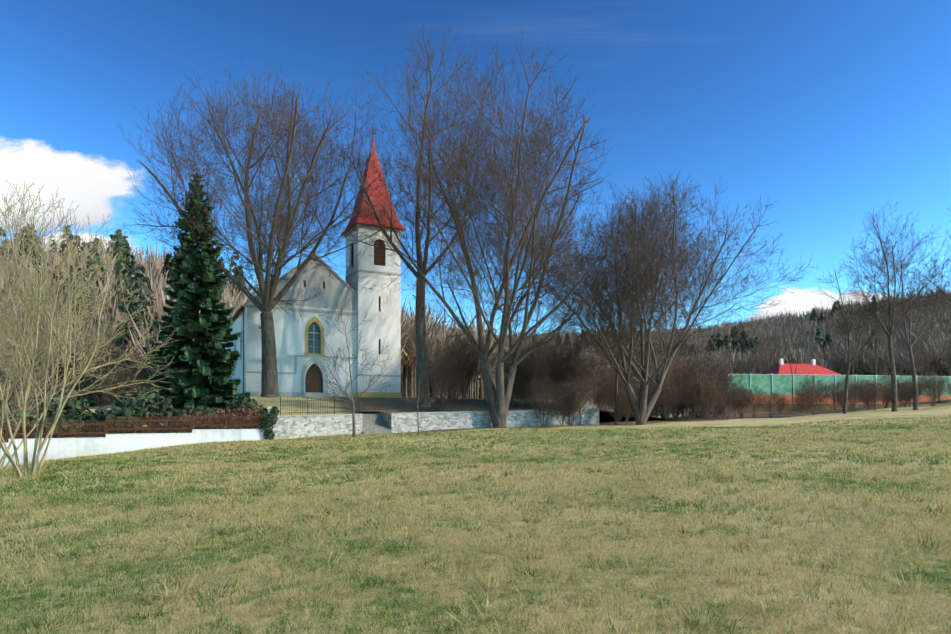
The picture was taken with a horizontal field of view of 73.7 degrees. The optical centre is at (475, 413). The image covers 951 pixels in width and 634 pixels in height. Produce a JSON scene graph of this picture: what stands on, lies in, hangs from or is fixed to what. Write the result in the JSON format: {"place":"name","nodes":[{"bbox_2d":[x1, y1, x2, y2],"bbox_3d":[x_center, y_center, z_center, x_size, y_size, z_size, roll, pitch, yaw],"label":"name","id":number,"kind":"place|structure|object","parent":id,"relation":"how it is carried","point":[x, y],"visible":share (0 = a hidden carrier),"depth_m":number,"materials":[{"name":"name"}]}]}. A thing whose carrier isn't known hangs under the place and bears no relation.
{"place":"outdoors","nodes":[
{"label":"outdoors","id":0,"kind":"place"},
{"bbox_2d":[0,139,137,232],"bbox_3d":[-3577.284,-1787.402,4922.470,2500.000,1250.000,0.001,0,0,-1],"label":"cloud","id":1,"kind":"structure","parent":0,"point":[89,187],"depth_m":4929.66,"materials":[{"name":"white"}]},
{"bbox_2d":[38,231,131,251],"bbox_3d":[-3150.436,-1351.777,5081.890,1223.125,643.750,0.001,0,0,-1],"label":"cloud","id":2,"kind":"structure","parent":0,"point":[86,235],"depth_m":5081.64,"materials":[{"name":"white"}]},
{"bbox_2d":[3,413,265,441],"bbox_3d":[-30.170,1.159,36.638,34.712,2.374,0.028,0,0,-27],"label":"picket fence","id":3,"kind":"object","parent":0,"point":[138,424],"visible":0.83,"depth_m":41.45,"materials":[{"name":"brown wood"}]},
{"bbox_2d":[1,396,671,442],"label":"ground terrace","id":4,"kind":"structure","parent":0,"point":[388,405],"depth_m":53.98,"materials":[{"name":"grey stone"}]},
{"bbox_2d":[0,386,258,441],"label":"garden junipers","id":5,"kind":"object","parent":4,"relation":"on","point":[75,408],"visible":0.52,"depth_m":42.80,"materials":[{"name":"green plant"}]},
{"bbox_2d":[0,430,267,466],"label":"white garden wall","id":6,"kind":"structure","parent":4,"relation":"on","point":[72,448],"depth_m":40.40,"materials":[{"name":"white paint"}]},
{"bbox_2d":[2,429,267,443],"bbox_3d":[-30.157,1.777,36.697,34.848,1.378,0.380,0,0,-27],"label":"wall coping","id":7,"kind":"object","parent":6,"relation":"on","point":[135,434],"visible":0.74,"depth_m":40.78,"materials":[{"name":"grey concrete"}]},
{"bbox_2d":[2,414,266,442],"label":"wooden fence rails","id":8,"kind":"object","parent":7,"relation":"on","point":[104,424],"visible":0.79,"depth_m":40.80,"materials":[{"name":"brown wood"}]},
{"bbox_2d":[140,172,251,411],"bbox_3d":[-22.393,-9.670,50.313,8.815,19.249,8.648,0,0,-1],"label":"spruce tree","id":9,"kind":"object","parent":4,"relation":"on","point":[207,360],"visible":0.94,"depth_m":49.38,"materials":[{"name":"green plant"}]},
{"bbox_2d":[174,404,264,432],"bbox_3d":[-17.640,0.389,44.836,6.933,2.245,2.954,0,0,-40],"label":"dry hedge","id":10,"kind":"object","parent":4,"relation":"on","point":[243,411],"visible":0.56,"depth_m":44.59,"materials":[{"name":"brown plant"}]},
{"bbox_2d":[222,306,244,393],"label":"church nave walls","id":11,"kind":"structure","parent":4,"relation":"on","point":[237,325],"depth_m":61.17,"materials":[{"name":"white paint"}]},
{"bbox_2d":[232,306,242,317],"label":"roof","id":12,"kind":"structure","parent":11,"relation":"on","point":[238,311],"depth_m":59.71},
{"bbox_2d":[240,305,243,392],"bbox_3d":[-21.218,-5.697,57.659,0.331,8.391,0.120,0,0,-27],"label":"downspout","id":13,"kind":"object","parent":11,"relation":"attached to","point":[243,348],"visible":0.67,"depth_m":57.66,"materials":[{"name":"metal"}]},
{"bbox_2d":[245,255,356,392],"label":"church front","id":14,"kind":"structure","parent":11,"relation":"attached to","point":[289,330],"depth_m":59.33,"materials":[{"name":"paint"}]},
{"bbox_2d":[305,364,322,392],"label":"church door","id":15,"kind":"structure","parent":14,"relation":"in","point":[313,382],"depth_m":60.03,"materials":[{"name":"brown wood"}]},
{"bbox_2d":[308,322,319,352],"bbox_3d":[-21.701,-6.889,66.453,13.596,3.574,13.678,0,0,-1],"label":"window pane","id":16,"kind":"structure","parent":14,"relation":"in","point":[316,341],"depth_m":60.06,"materials":[{"name":"blue glass"}]},
{"bbox_2d":[308,325,319,352],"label":"window muntins","id":17,"kind":"object","parent":14,"relation":"in","point":[313,338],"visible":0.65,"depth_m":59.94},
{"bbox_2d":[243,223,401,396],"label":"wall trim","id":18,"kind":"structure","parent":14,"relation":"attached to","point":[312,359],"depth_m":59.90,"materials":[{"name":"white paint"}]},
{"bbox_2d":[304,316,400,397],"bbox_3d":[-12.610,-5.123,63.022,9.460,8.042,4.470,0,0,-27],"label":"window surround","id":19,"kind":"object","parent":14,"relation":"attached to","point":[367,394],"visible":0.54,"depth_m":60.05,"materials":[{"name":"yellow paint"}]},
{"bbox_2d":[115,58,399,396],"bbox_3d":[-17.662,-15.242,54.949,23.554,28.590,23.384,0,0,-29],"label":"linden tree","id":20,"kind":"object","parent":4,"relation":"on","point":[266,288],"visible":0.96,"depth_m":53.36,"materials":[{"name":"brown plant"}]},
{"bbox_2d":[332,22,510,406],"bbox_3d":[-4.347,-16.820,55.662,15.733,33.290,16.792,0,0,-1],"label":"linden tree","id":21,"kind":"object","parent":4,"relation":"on","point":[421,344],"visible":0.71,"depth_m":54.76,"materials":[{"name":"brown plant"}]},
{"bbox_2d":[346,227,400,392],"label":"church tower walls","id":22,"kind":"structure","parent":0,"point":[386,319],"depth_m":62.22,"materials":[{"name":"white paint"}]},
{"bbox_2d":[352,240,384,266],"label":"belfry louvers","id":23,"kind":"object","parent":22,"relation":"attached to","point":[380,261],"visible":0.21,"depth_m":62.42,"materials":[{"name":"brown wood"}]},
{"bbox_2d":[341,143,404,235],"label":"church spire","id":24,"kind":"structure","parent":22,"relation":"on","point":[371,198],"depth_m":62.96,"materials":[{"name":"red tile"}]},
{"bbox_2d":[344,151,399,231],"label":"roof tiles","id":25,"kind":"object","parent":24,"relation":"attached to","point":[366,196],"visible":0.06,"depth_m":63.17,"materials":[{"name":"red tile"}]},
{"bbox_2d":[0,368,950,633],"bbox_3d":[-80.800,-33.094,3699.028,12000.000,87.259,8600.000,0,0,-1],"label":"field ground","id":26,"kind":"structure","parent":0,"point":[808,418],"depth_m":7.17,"materials":[{"name":"green plant"}]},
{"bbox_2d":[0,181,180,476],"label":"pale shrubs","id":27,"kind":"object","parent":26,"relation":"on","point":[24,305],"visible":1,"depth_m":19.04,"materials":[{"name":"beige plant"}]},
{"bbox_2d":[259,406,279,439],"bbox_3d":[-14.548,0.780,44.524,1.479,2.640,0.898,0,0,-1],"label":"pillar ivy","id":28,"kind":"object","parent":26,"relation":"on","point":[264,419],"visible":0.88,"depth_m":44.40,"materials":[{"name":"green plant"}]},
{"bbox_2d":[318,306,392,437],"bbox_3d":[-7.786,-2.514,41.708,5.020,9.200,4.548,0,0,-16],"label":"small tree","id":29,"kind":"object","parent":26,"relation":"on","point":[353,417],"visible":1,"depth_m":41.55,"materials":[{"name":"brown plant"}]},
{"bbox_2d":[362,414,392,433],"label":"stone stairs","id":30,"kind":"structure","parent":26,"relation":"on","point":[374,423],"depth_m":49.05,"materials":[{"name":"grey stone"}]},
{"bbox_2d":[402,366,432,434],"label":"tree sapling","id":31,"kind":"object","parent":26,"relation":"on","point":[418,396],"visible":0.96,"depth_m":42.30,"materials":[{"name":"brown plant"}]},
{"bbox_2d":[266,409,598,439],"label":"stone retaining wall","id":32,"kind":"structure","parent":26,"relation":"on","point":[297,426],"depth_m":49.79,"materials":[{"name":"grey stone"}]},
{"bbox_2d":[265,407,599,416],"bbox_3d":[-2.397,-0.100,52.602,29.222,0.706,3.383,0,0,-27],"label":"wall coping","id":33,"kind":"object","parent":32,"relation":"on","point":[405,413],"visible":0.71,"depth_m":49.57,"materials":[{"name":"grey concrete"}]},
{"bbox_2d":[280,396,360,414],"bbox_3d":[-11.312,-0.586,46.519,5.910,1.475,0.060,0,0,-27],"label":"iron fence","id":34,"kind":"object","parent":33,"relation":"on","point":[327,400],"visible":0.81,"depth_m":46.48,"materials":[{"name":"grey"}]},
{"bbox_2d":[1,241,873,401],"bbox_3d":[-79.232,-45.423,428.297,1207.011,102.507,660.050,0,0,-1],"label":"conifer trunks","id":35,"kind":"object","parent":26,"relation":"on","point":[176,282],"depth_m":101.85,"materials":[{"name":"brown plant"}]},
{"bbox_2d":[0,223,878,406],"bbox_3d":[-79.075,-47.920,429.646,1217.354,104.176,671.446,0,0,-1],"label":"conifers","id":36,"kind":"object","parent":26,"relation":"on","point":[132,270],"visible":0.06,"depth_m":121.06,"materials":[{"name":"green plant"}]},
{"bbox_2d":[0,327,950,425],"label":"bushes","id":37,"kind":"object","parent":26,"relation":"on","point":[700,388],"visible":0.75,"depth_m":63.22,"materials":[{"name":"brown plant"}]},
{"bbox_2d":[0,229,950,409],"bbox_3d":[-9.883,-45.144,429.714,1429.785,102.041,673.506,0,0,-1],"label":"forest","id":38,"kind":"object","parent":26,"relation":"on","point":[789,323],"depth_m":249.78,"materials":[{"name":"brown plant"}]},
{"bbox_2d":[372,27,618,427],"bbox_3d":[1.812,-14.387,51.994,20.018,32.232,19.299,0,0,-1],"label":"linden tree","id":39,"kind":"object","parent":26,"relation":"on","point":[498,394],"visible":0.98,"depth_m":50.11,"materials":[{"name":"brown plant"}]},
{"bbox_2d":[536,394,592,408],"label":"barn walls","id":40,"kind":"structure","parent":26,"relation":"on","point":[582,403],"depth_m":118.40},
{"bbox_2d":[193,274,950,416],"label":"bare trees","id":41,"kind":"object","parent":26,"relation":"on","point":[761,354],"visible":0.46,"depth_m":116.32,"materials":[{"name":"brown plant"}]},
{"bbox_2d":[583,269,645,424],"bbox_3d":[12.538,-6.079,56.633,5.824,15.194,5.528,0,0,-1],"label":"tall thin tree","id":42,"kind":"object","parent":26,"relation":"on","point":[616,385],"visible":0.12,"depth_m":56.56,"materials":[{"name":"brown plant"}]},
{"bbox_2d":[537,169,817,424],"bbox_3d":[16.017,-9.469,54.543,22.736,21.931,22.816,0,0,-1],"label":"tree","id":43,"kind":"object","parent":26,"relation":"on","point":[639,271],"visible":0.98,"depth_m":52.78,"materials":[{"name":"brown plant"}]},
{"bbox_2d":[810,261,889,413],"bbox_3d":[37.472,-7.444,63.563,6.843,15.929,7.822,0,0,27],"label":"tree","id":44,"kind":"object","parent":26,"relation":"on","point":[845,312],"visible":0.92,"depth_m":63.45,"materials":[{"name":"brown plant"}]},
{"bbox_2d":[838,202,950,411],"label":"tree","id":45,"kind":"object","parent":26,"relation":"on","point":[895,270],"visible":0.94,"depth_m":60.60,"materials":[{"name":"brown plant"}]},
{"bbox_2d":[874,233,950,409],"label":"tree","id":46,"kind":"object","parent":26,"relation":"on","point":[915,386],"visible":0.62,"depth_m":62.72,"materials":[{"name":"brown plant"}]},
{"bbox_2d":[910,208,950,311],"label":"tree","id":47,"kind":"object","parent":26,"relation":"on","point":[949,278],"visible":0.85,"depth_m":61.03,"materials":[{"name":"brown plant"}]},
{"bbox_2d":[0,0,950,336],"label":"sky","id":48,"kind":"structure","parent":0,"point":[836,112],"materials":[{"name":"blue"}]},
{"bbox_2d":[627,404,891,413],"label":"path","id":49,"kind":"structure","parent":0,"point":[792,408],"depth_m":80.48,"materials":[{"name":"beige soil"}]},
{"bbox_2d":[667,374,950,397],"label":"fence windscreen","id":50,"kind":"object","parent":49,"relation":"on","point":[783,384],"visible":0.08,"depth_m":81.05,"materials":[{"name":"green fabric"}]},
{"bbox_2d":[685,395,950,403],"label":"tennis board","id":51,"kind":"object","parent":49,"relation":"on","point":[923,398],"visible":0.04,"depth_m":81.89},
{"bbox_2d":[728,373,950,403],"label":"fence posts","id":52,"kind":"object","parent":49,"relation":"on","point":[793,374],"visible":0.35,"depth_m":81.03,"materials":[{"name":"grey metal"}]},
{"bbox_2d":[760,363,843,375],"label":"house roof","id":53,"kind":"structure","parent":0,"point":[804,369],"depth_m":120.89,"materials":[{"name":"red tile"}]},
{"bbox_2d":[779,358,815,364],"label":"chimneys","id":54,"kind":"object","parent":53,"relation":"on","point":[781,361],"visible":0.61,"depth_m":121.79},
{"bbox_2d":[748,288,893,320],"bbox_3d":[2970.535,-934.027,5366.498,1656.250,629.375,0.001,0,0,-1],"label":"cloud","id":55,"kind":"structure","parent":0,"point":[800,300],"depth_m":5361.62,"materials":[{"name":"white"}]}
]}

